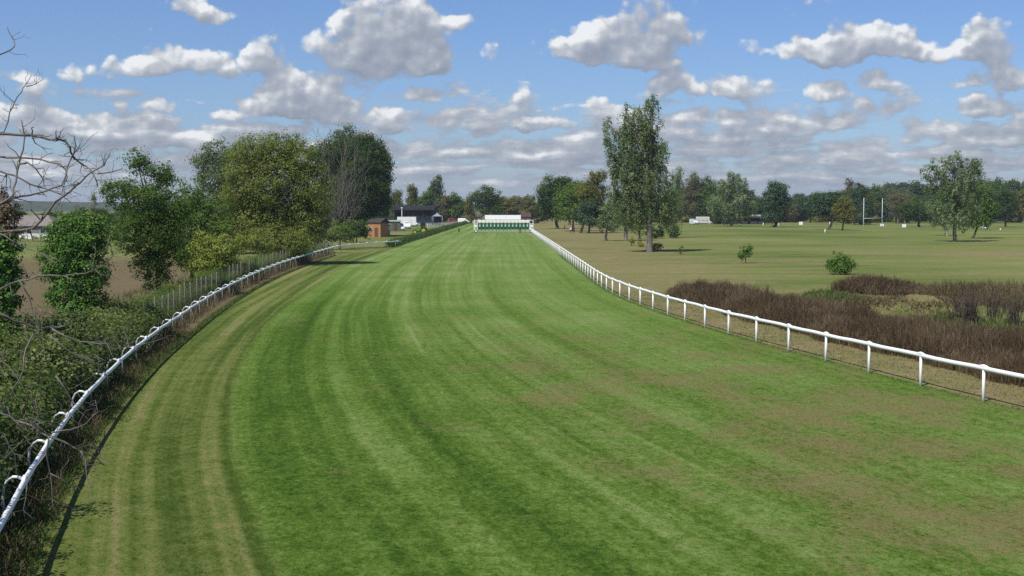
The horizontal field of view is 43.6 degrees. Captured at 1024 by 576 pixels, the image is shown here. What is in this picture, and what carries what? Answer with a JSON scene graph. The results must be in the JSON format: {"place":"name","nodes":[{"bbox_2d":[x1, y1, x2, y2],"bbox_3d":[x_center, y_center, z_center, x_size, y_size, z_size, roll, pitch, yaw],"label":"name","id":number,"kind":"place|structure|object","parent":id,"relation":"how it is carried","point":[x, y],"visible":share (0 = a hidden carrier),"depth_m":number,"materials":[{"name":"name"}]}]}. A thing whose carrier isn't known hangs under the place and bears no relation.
{"place":"outdoors","nodes":[
{"label":"outdoors","id":0,"kind":"place"},
{"bbox_2d":[7,201,659,210],"bbox_3d":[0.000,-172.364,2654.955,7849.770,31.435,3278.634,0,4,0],"label":"hills","id":1,"kind":"structure","parent":0,"point":[44,205],"depth_m":2524.53,"materials":[{"name":"green plant"}]},
{"bbox_2d":[0,211,1023,574],"bbox_3d":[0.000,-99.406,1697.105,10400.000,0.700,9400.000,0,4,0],"label":"ground","id":2,"kind":"structure","parent":0,"point":[788,257],"depth_m":151.03,"materials":[{"name":"green plant"}]},
{"bbox_2d":[0,184,33,343],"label":"tree","id":3,"kind":"object","parent":2,"relation":"on","point":[9,273],"visible":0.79,"depth_m":41.81,"materials":[{"name":"green plant"}]},
{"bbox_2d":[10,215,66,234],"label":"farm house","id":4,"kind":"structure","parent":2,"relation":"on","point":[29,219],"depth_m":296.20,"materials":[{"name":"white paint"}]},
{"bbox_2d":[0,300,122,520],"bbox_3d":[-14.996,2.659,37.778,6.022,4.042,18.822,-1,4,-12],"label":"bramble hedge","id":5,"kind":"object","parent":2,"relation":"on","point":[45,385],"visible":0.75,"depth_m":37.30,"materials":[{"name":"green plant"}]},
{"bbox_2d":[60,206,88,227],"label":"tree","id":6,"kind":"object","parent":2,"relation":"on","point":[72,212],"visible":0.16,"depth_m":327.51,"materials":[{"name":"green plant"}]},
{"bbox_2d":[30,208,119,316],"bbox_3d":[-19.860,-0.228,58.085,4.233,6.808,3.401,0,4,0],"label":"ivy bush","id":7,"kind":"object","parent":2,"relation":"on","point":[74,246],"visible":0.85,"depth_m":57.52,"materials":[{"name":"green plant"}]},
{"bbox_2d":[0,26,179,523],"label":"bare tree","id":8,"kind":"object","parent":2,"relation":"on","point":[12,196],"visible":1,"depth_m":9.14,"materials":[{"name":"grey plant"}]},
{"bbox_2d":[88,192,100,222],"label":"conifer","id":9,"kind":"object","parent":2,"relation":"on","point":[93,198],"visible":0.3,"depth_m":251.88,"materials":[{"name":"green plant"}]},
{"bbox_2d":[0,326,192,575],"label":"rail weeds","id":10,"kind":"object","parent":2,"relation":"on","point":[19,530],"visible":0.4,"depth_m":29.42,"materials":[{"name":"green plant"}]},
{"bbox_2d":[95,207,120,225],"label":"tree","id":11,"kind":"object","parent":2,"relation":"on","point":[105,210],"visible":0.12,"depth_m":398.16,"materials":[{"name":"green plant"}]},
{"bbox_2d":[45,291,182,378],"bbox_3d":[-17.508,2.033,54.653,5.178,3.146,20.429,0,4,-8],"label":"bramble hedge","id":12,"kind":"object","parent":2,"relation":"on","point":[119,315],"visible":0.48,"depth_m":54.07,"materials":[{"name":"green plant"}]},
{"bbox_2d":[54,275,189,315],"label":"bank grass","id":13,"kind":"structure","parent":2,"relation":"on","point":[126,295],"depth_m":96.03,"materials":[{"name":"green plant"}]},
{"bbox_2d":[91,145,199,292],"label":"leafy tree","id":14,"kind":"object","parent":2,"relation":"on","point":[149,213],"visible":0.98,"depth_m":89.15,"materials":[{"name":"green plant"}]},
{"bbox_2d":[123,272,238,326],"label":"bramble hedge","id":15,"kind":"object","parent":2,"relation":"on","point":[158,293],"visible":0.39,"depth_m":82.45,"materials":[{"name":"green plant"}]},
{"bbox_2d":[0,241,400,533],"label":"running rail","id":16,"kind":"object","parent":2,"relation":"on","point":[24,479],"visible":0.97,"depth_m":37.03,"materials":[{"name":"white plastic"}]},
{"bbox_2d":[168,172,241,281],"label":"leafy tree","id":17,"kind":"object","parent":2,"relation":"on","point":[217,224],"visible":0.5,"depth_m":109.22,"materials":[{"name":"green plant"}]},
{"bbox_2d":[182,227,250,274],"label":"leafy bush","id":18,"kind":"object","parent":2,"relation":"on","point":[217,253],"visible":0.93,"depth_m":104.56,"materials":[{"name":"green plant"}]},
{"bbox_2d":[184,135,253,229],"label":"leafy tree","id":19,"kind":"object","parent":2,"relation":"on","point":[208,161],"visible":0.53,"depth_m":172.54,"materials":[{"name":"green plant"}]},
{"bbox_2d":[147,239,332,318],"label":"wire fence","id":20,"kind":"object","parent":2,"relation":"on","point":[221,273],"visible":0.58,"depth_m":86.93,"materials":[{"name":"grey metal"}]},
{"bbox_2d":[150,249,334,342],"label":"dry weeds","id":21,"kind":"object","parent":2,"relation":"on","point":[240,284],"visible":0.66,"depth_m":91.80,"materials":[{"name":"brown plant"}]},
{"bbox_2d":[190,243,329,284],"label":"bramble hedge","id":22,"kind":"object","parent":2,"relation":"on","point":[240,275],"visible":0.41,"depth_m":119.81,"materials":[{"name":"green plant"}]},
{"bbox_2d":[214,125,339,259],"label":"leafy tree","id":23,"kind":"object","parent":2,"relation":"on","point":[288,217],"visible":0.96,"depth_m":140.38,"materials":[{"name":"green plant"}]},
{"bbox_2d":[303,188,336,242],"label":"bare tree","id":24,"kind":"object","parent":2,"relation":"on","point":[329,215],"visible":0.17,"depth_m":176.38,"materials":[{"name":"grey plant"}]},
{"bbox_2d":[307,219,360,246],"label":"leafy bush","id":25,"kind":"object","parent":2,"relation":"on","point":[333,232],"visible":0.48,"depth_m":193.60,"materials":[{"name":"green plant"}]},
{"bbox_2d":[305,119,377,248],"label":"bare tree","id":26,"kind":"object","parent":2,"relation":"on","point":[339,211],"visible":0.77,"depth_m":197.16,"materials":[{"name":"grey plant"}]},
{"bbox_2d":[310,119,402,236],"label":"leafy tree","id":27,"kind":"object","parent":2,"relation":"on","point":[379,179],"visible":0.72,"depth_m":279.47,"materials":[{"name":"green plant"}]},
{"bbox_2d":[342,219,372,242],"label":"leafy bush","id":28,"kind":"object","parent":2,"relation":"on","point":[365,231],"visible":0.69,"depth_m":233.74,"materials":[{"name":"green plant"}]},
{"bbox_2d":[367,218,389,236],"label":"garden hut","id":29,"kind":"object","parent":2,"relation":"on","point":[379,227],"visible":0.74,"depth_m":278.12,"materials":[{"name":"orange brick"}]},
{"bbox_2d":[371,190,394,219],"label":"tree","id":30,"kind":"object","parent":2,"relation":"on","point":[387,217],"visible":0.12,"depth_m":556.10,"materials":[{"name":"green plant"}]},
{"bbox_2d":[388,220,400,230],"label":"storage shed","id":31,"kind":"structure","parent":2,"relation":"on","point":[394,225],"depth_m":352.90,"materials":[{"name":"green paint"}]},
{"bbox_2d":[389,188,402,218],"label":"tree","id":32,"kind":"object","parent":2,"relation":"on","point":[398,199],"visible":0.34,"depth_m":517.85,"materials":[{"name":"green plant"}]},
{"bbox_2d":[397,217,415,226],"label":"lorry trailer","id":33,"kind":"object","parent":2,"relation":"on","point":[412,220],"visible":0.62,"depth_m":426.61,"materials":[{"name":"metal"}]},
{"bbox_2d":[403,181,418,205],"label":"tree","id":34,"kind":"object","parent":2,"relation":"on","point":[411,200],"visible":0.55,"depth_m":527.74,"materials":[{"name":"green plant"}]},
{"bbox_2d":[391,206,437,224],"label":"grandstand","id":35,"kind":"object","parent":2,"relation":"on","point":[423,213],"visible":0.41,"depth_m":477.24,"materials":[{"name":"metal"}]},
{"bbox_2d":[413,222,427,232],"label":"farm tractor","id":36,"kind":"object","parent":2,"relation":"on","point":[423,227],"visible":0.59,"depth_m":307.12,"materials":[{"name":"green metal"}]},
{"bbox_2d":[384,221,468,246],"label":"clipped hedge","id":37,"kind":"object","parent":2,"relation":"on","point":[415,236],"visible":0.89,"depth_m":265.56,"materials":[{"name":"green plant"}]},
{"bbox_2d":[416,186,439,212],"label":"tree","id":38,"kind":"object","parent":2,"relation":"on","point":[427,198],"visible":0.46,"depth_m":536.38,"materials":[{"name":"green plant"}]},
{"bbox_2d":[432,213,440,224],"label":"pavilion tent","id":39,"kind":"object","parent":2,"relation":"on","point":[436,217],"visible":0.85,"depth_m":464.59,"materials":[{"name":"white fabric"}]},
{"bbox_2d":[428,174,445,205],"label":"tree","id":40,"kind":"object","parent":2,"relation":"on","point":[436,184],"visible":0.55,"depth_m":576.80,"materials":[{"name":"green plant"}]},
{"bbox_2d":[438,193,451,221],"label":"tree","id":41,"kind":"object","parent":2,"relation":"on","point":[443,205],"visible":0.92,"depth_m":537.20,"materials":[{"name":"green plant"}]},
{"bbox_2d":[444,191,465,222],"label":"tree","id":42,"kind":"object","parent":2,"relation":"on","point":[456,207],"visible":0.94,"depth_m":537.55,"materials":[{"name":"green plant"}]},
{"bbox_2d":[463,193,477,222],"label":"tree","id":43,"kind":"object","parent":2,"relation":"on","point":[470,216],"visible":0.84,"depth_m":528.20,"materials":[{"name":"green plant"}]},
{"bbox_2d":[467,184,504,224],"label":"leafy tree","id":44,"kind":"object","parent":2,"relation":"on","point":[488,200],"visible":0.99,"depth_m":479.40,"materials":[{"name":"green plant"}]},
{"bbox_2d":[490,195,520,214],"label":"tree","id":45,"kind":"object","parent":2,"relation":"on","point":[509,206],"visible":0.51,"depth_m":516.29,"materials":[{"name":"green plant"}]},
{"bbox_2d":[487,212,530,223],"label":"building","id":46,"kind":"structure","parent":2,"relation":"on","point":[525,215],"depth_m":516.80,"materials":[{"name":"white paint"}]},
{"bbox_2d":[26,223,1023,575],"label":"racetrack","id":47,"kind":"structure","parent":2,"relation":"on","point":[466,281],"depth_m":33.69,"materials":[{"name":"green plant"}]},
{"bbox_2d":[7,255,335,575],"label":"verge grass","id":48,"kind":"structure","parent":47,"relation":"on","point":[196,328],"depth_m":36.34,"materials":[{"name":"green plant"}]},
{"bbox_2d":[474,215,532,232],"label":"starting gate","id":49,"kind":"structure","parent":47,"relation":"on","point":[502,219],"depth_m":323.53,"materials":[{"name":"metal"}]},
{"bbox_2d":[519,193,542,222],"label":"tree","id":50,"kind":"object","parent":2,"relation":"on","point":[529,203],"visible":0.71,"depth_m":527.36,"materials":[{"name":"green plant"}]},
{"bbox_2d":[531,172,569,228],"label":"round tree","id":51,"kind":"object","parent":2,"relation":"on","point":[545,192],"visible":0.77,"depth_m":385.80,"materials":[{"name":"green plant"}]},
{"bbox_2d":[551,177,586,230],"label":"round tree","id":52,"kind":"object","parent":2,"relation":"on","point":[566,204],"visible":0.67,"depth_m":346.44,"materials":[{"name":"green plant"}]},
{"bbox_2d":[570,195,605,232],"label":"tree","id":53,"kind":"object","parent":2,"relation":"on","point":[585,212],"visible":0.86,"depth_m":319.18,"materials":[{"name":"green plant"}]},
{"bbox_2d":[572,168,609,232],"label":"autumn tree","id":54,"kind":"object","parent":2,"relation":"on","point":[589,189],"visible":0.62,"depth_m":324.26,"materials":[{"name":"green plant"}]},
{"bbox_2d":[592,203,621,240],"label":"birch tree","id":55,"kind":"object","parent":2,"relation":"on","point":[602,225],"visible":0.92,"depth_m":245.71,"materials":[{"name":"green plant"}]},
{"bbox_2d":[602,180,639,240],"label":"birch tree","id":56,"kind":"object","parent":2,"relation":"on","point":[618,227],"visible":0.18,"depth_m":245.97,"materials":[{"name":"green plant"}]},
{"bbox_2d":[601,93,682,251],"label":"birch tree","id":57,"kind":"object","parent":2,"relation":"on","point":[627,169],"visible":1,"depth_m":182.30,"materials":[{"name":"green plant"}]},
{"bbox_2d":[642,227,664,237],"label":"dense shrub","id":58,"kind":"object","parent":2,"relation":"on","point":[658,234],"visible":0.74,"depth_m":265.17,"materials":[{"name":"green plant"}]},
{"bbox_2d":[662,165,685,236],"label":"birch tree","id":59,"kind":"object","parent":2,"relation":"on","point":[678,178],"visible":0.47,"depth_m":271.57,"materials":[{"name":"green plant"}]},
{"bbox_2d":[677,194,691,222],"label":"tree","id":60,"kind":"object","parent":2,"relation":"on","point":[685,218],"visible":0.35,"depth_m":555.05,"materials":[{"name":"green plant"}]},
{"bbox_2d":[679,171,710,218],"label":"round tree","id":61,"kind":"object","parent":2,"relation":"on","point":[692,185],"visible":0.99,"depth_m":516.23,"materials":[{"name":"green plant"}]},
{"bbox_2d":[696,217,710,223],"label":"motorhome","id":62,"kind":"object","parent":2,"relation":"on","point":[703,219],"visible":0.78,"depth_m":503.79,"materials":[{"name":"paint"}]},
{"bbox_2d":[692,176,721,223],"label":"round tree","id":63,"kind":"object","parent":2,"relation":"on","point":[710,192],"visible":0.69,"depth_m":515.72,"materials":[{"name":"green plant"}]},
{"bbox_2d":[704,169,758,225],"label":"birch tree","id":64,"kind":"object","parent":2,"relation":"on","point":[740,212],"visible":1,"depth_m":437.14,"materials":[{"name":"green plant"}]},
{"bbox_2d":[737,242,753,262],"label":"young sapling","id":65,"kind":"object","parent":2,"relation":"on","point":[746,252],"visible":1,"depth_m":146.10,"materials":[{"name":"green plant"}]},
{"bbox_2d":[747,202,765,215],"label":"tree","id":66,"kind":"object","parent":2,"relation":"on","point":[760,207],"visible":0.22,"depth_m":556.82,"materials":[{"name":"green plant"}]},
{"bbox_2d":[757,178,792,226],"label":"pine tree","id":67,"kind":"object","parent":2,"relation":"on","point":[776,201],"visible":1,"depth_m":418.90,"materials":[{"name":"green plant"}]},
{"bbox_2d":[529,228,1023,401],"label":"running rail","id":68,"kind":"object","parent":2,"relation":"on","point":[982,367],"visible":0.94,"depth_m":56.26,"materials":[{"name":"white plastic"}]},
{"bbox_2d":[561,255,1022,412],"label":"grass strip","id":69,"kind":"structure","parent":2,"relation":"on","point":[618,296],"depth_m":61.76,"materials":[{"name":"green plant"}]},
{"bbox_2d":[787,203,803,222],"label":"tree","id":70,"kind":"object","parent":2,"relation":"on","point":[795,215],"visible":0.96,"depth_m":554.36,"materials":[{"name":"green plant"}]},
{"bbox_2d":[796,199,819,222],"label":"tree","id":71,"kind":"object","parent":2,"relation":"on","point":[803,207],"visible":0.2,"depth_m":547.89,"materials":[{"name":"green plant"}]},
{"bbox_2d":[621,292,1023,406],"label":"dry grass","id":72,"kind":"structure","parent":2,"relation":"on","point":[697,312],"depth_m":55.14,"materials":[{"name":"plant"}]},
{"bbox_2d":[802,189,844,229],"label":"pine tree","id":73,"kind":"object","parent":2,"relation":"on","point":[822,205],"visible":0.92,"depth_m":372.70,"materials":[{"name":"green plant"}]},
{"bbox_2d":[823,250,856,274],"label":"round bush","id":74,"kind":"object","parent":2,"relation":"on","point":[836,265],"visible":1,"depth_m":121.22,"materials":[{"name":"green plant"}]},
{"bbox_2d":[829,195,856,229],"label":"round tree","id":75,"kind":"object","parent":2,"relation":"on","point":[845,213],"visible":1,"depth_m":359.34,"materials":[{"name":"green plant"}]},
{"bbox_2d":[665,278,1023,386],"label":"dry scrub","id":76,"kind":"object","parent":2,"relation":"on","point":[725,296],"visible":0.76,"depth_m":58.87,"materials":[{"name":"brown plant"}]},
{"bbox_2d":[841,177,856,197],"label":"round tree","id":77,"kind":"object","parent":2,"relation":"on","point":[850,184],"visible":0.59,"depth_m":530.07,"materials":[{"name":"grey plant"}]},
{"bbox_2d":[847,181,875,224],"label":"pine tree","id":78,"kind":"object","parent":2,"relation":"on","point":[858,195],"visible":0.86,"depth_m":478.92,"materials":[{"name":"green plant"}]},
{"bbox_2d":[864,189,883,222],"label":"tree","id":79,"kind":"object","parent":2,"relation":"on","point":[875,205],"visible":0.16,"depth_m":548.36,"materials":[{"name":"green plant"}]},
{"bbox_2d":[867,183,882,219],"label":"tree","id":80,"kind":"object","parent":2,"relation":"on","point":[877,187],"visible":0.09,"depth_m":583.88,"materials":[{"name":"green plant"}]},
{"bbox_2d":[826,271,927,296],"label":"dark scrub","id":81,"kind":"object","parent":2,"relation":"on","point":[872,285],"visible":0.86,"depth_m":93.62,"materials":[{"name":"brown plant"}]},
{"bbox_2d":[870,188,894,221],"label":"tree","id":82,"kind":"object","parent":2,"relation":"on","point":[883,214],"visible":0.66,"depth_m":567.70,"materials":[{"name":"green plant"}]},
{"bbox_2d":[879,187,911,222],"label":"tree","id":83,"kind":"object","parent":2,"relation":"on","point":[891,190],"visible":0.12,"depth_m":543.74,"materials":[{"name":"green plant"}]},
{"bbox_2d":[880,182,912,222],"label":"bare tree","id":84,"kind":"object","parent":2,"relation":"on","point":[898,213],"visible":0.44,"depth_m":531.01,"materials":[{"name":"plant"}]},
{"bbox_2d":[884,188,915,223],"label":"round tree","id":85,"kind":"object","parent":2,"relation":"on","point":[901,197],"visible":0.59,"depth_m":517.41,"materials":[{"name":"green plant"}]},
{"bbox_2d":[800,288,1023,331],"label":"green weeds","id":86,"kind":"object","parent":2,"relation":"on","point":[842,296],"visible":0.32,"depth_m":71.17,"materials":[{"name":"green plant"}]},
{"bbox_2d":[903,182,922,221],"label":"tree","id":87,"kind":"object","parent":2,"relation":"on","point":[916,188],"visible":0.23,"depth_m":588.79,"materials":[{"name":"green plant"}]},
{"bbox_2d":[896,196,931,226],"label":"round tree","id":88,"kind":"object","parent":2,"relation":"on","point":[914,212],"visible":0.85,"depth_m":419.02,"materials":[{"name":"green plant"}]},
{"bbox_2d":[858,294,989,318],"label":"earth mound","id":89,"kind":"object","parent":2,"relation":"on","point":[886,311],"visible":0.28,"depth_m":74.89,"materials":[{"name":"green plant"}]},
{"bbox_2d":[836,293,982,307],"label":"mound straw","id":90,"kind":"object","parent":89,"relation":"on","point":[878,300],"visible":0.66,"depth_m":76.08,"materials":[{"name":"plant"}]},
{"bbox_2d":[925,194,953,235],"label":"birch tree","id":91,"kind":"object","parent":2,"relation":"on","point":[935,223],"visible":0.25,"depth_m":292.11,"materials":[{"name":"green plant"}]},
{"bbox_2d":[919,150,990,241],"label":"birch tree","id":92,"kind":"object","parent":2,"relation":"on","point":[954,203],"visible":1,"depth_m":238.90,"materials":[{"name":"green plant"}]},
{"bbox_2d":[944,291,973,318],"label":"stalk clump","id":93,"kind":"object","parent":2,"relation":"on","point":[955,309],"visible":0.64,"depth_m":70.06,"materials":[{"name":"brown plant"}]},
{"bbox_2d":[906,277,1023,311],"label":"tall dry reeds","id":94,"kind":"object","parent":2,"relation":"on","point":[930,289],"visible":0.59,"depth_m":86.24,"materials":[{"name":"brown plant"}]},
{"bbox_2d":[951,286,995,323],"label":"stalk clump","id":95,"kind":"object","parent":2,"relation":"on","point":[971,312],"visible":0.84,"depth_m":66.30,"materials":[{"name":"brown plant"}]},
{"bbox_2d":[962,184,998,237],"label":"round tree","id":96,"kind":"object","parent":2,"relation":"on","point":[991,210],"visible":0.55,"depth_m":264.73,"materials":[{"name":"green plant"}]},
{"bbox_2d":[981,287,1009,318],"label":"stalk clump","id":97,"kind":"object","parent":2,"relation":"on","point":[994,311],"visible":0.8,"depth_m":68.08,"materials":[{"name":"brown plant"}]},
{"bbox_2d":[988,182,1003,221],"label":"tree","id":98,"kind":"object","parent":2,"relation":"on","point":[996,188],"visible":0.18,"depth_m":558.42,"materials":[{"name":"green plant"}]},
{"bbox_2d":[993,184,1019,226],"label":"round tree","id":99,"kind":"object","parent":2,"relation":"on","point":[1006,206],"visible":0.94,"depth_m":418.87,"materials":[{"name":"green plant"}]},
{"bbox_2d":[999,188,1021,222],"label":"tree","id":100,"kind":"object","parent":2,"relation":"on","point":[1013,217],"visible":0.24,"depth_m":550.30,"materials":[{"name":"green plant"}]},
{"bbox_2d":[998,288,1023,324],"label":"stalk clump","id":101,"kind":"object","parent":2,"relation":"on","point":[1015,315],"visible":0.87,"depth_m":65.83,"materials":[{"name":"brown plant"}]},
{"bbox_2d":[1008,179,1021,198],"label":"tree","id":102,"kind":"object","parent":2,"relation":"on","point":[1016,184],"visible":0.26,"depth_m":604.00,"materials":[{"name":"green plant"}]},
{"bbox_2d":[1015,188,1023,222],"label":"tree","id":103,"kind":"object","parent":2,"relation":"on","point":[1019,194],"visible":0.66,"depth_m":555.64,"materials":[{"name":"green plant"}]},
{"bbox_2d":[0,0,1023,203],"label":"sky","id":104,"kind":"structure","parent":0,"point":[808,96],"materials":[{"name":"blue"}]},
{"bbox_2d":[26,331,1023,575],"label":"mown grass","id":105,"kind":"structure","parent":0,"point":[412,470],"depth_m":31.94,"materials":[{"name":"green plant"}]},
{"bbox_2d":[713,216,767,223],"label":"long shed","id":106,"kind":"structure","parent":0,"point":[754,220],"depth_m":498.18,"materials":[{"name":"brown paint"}]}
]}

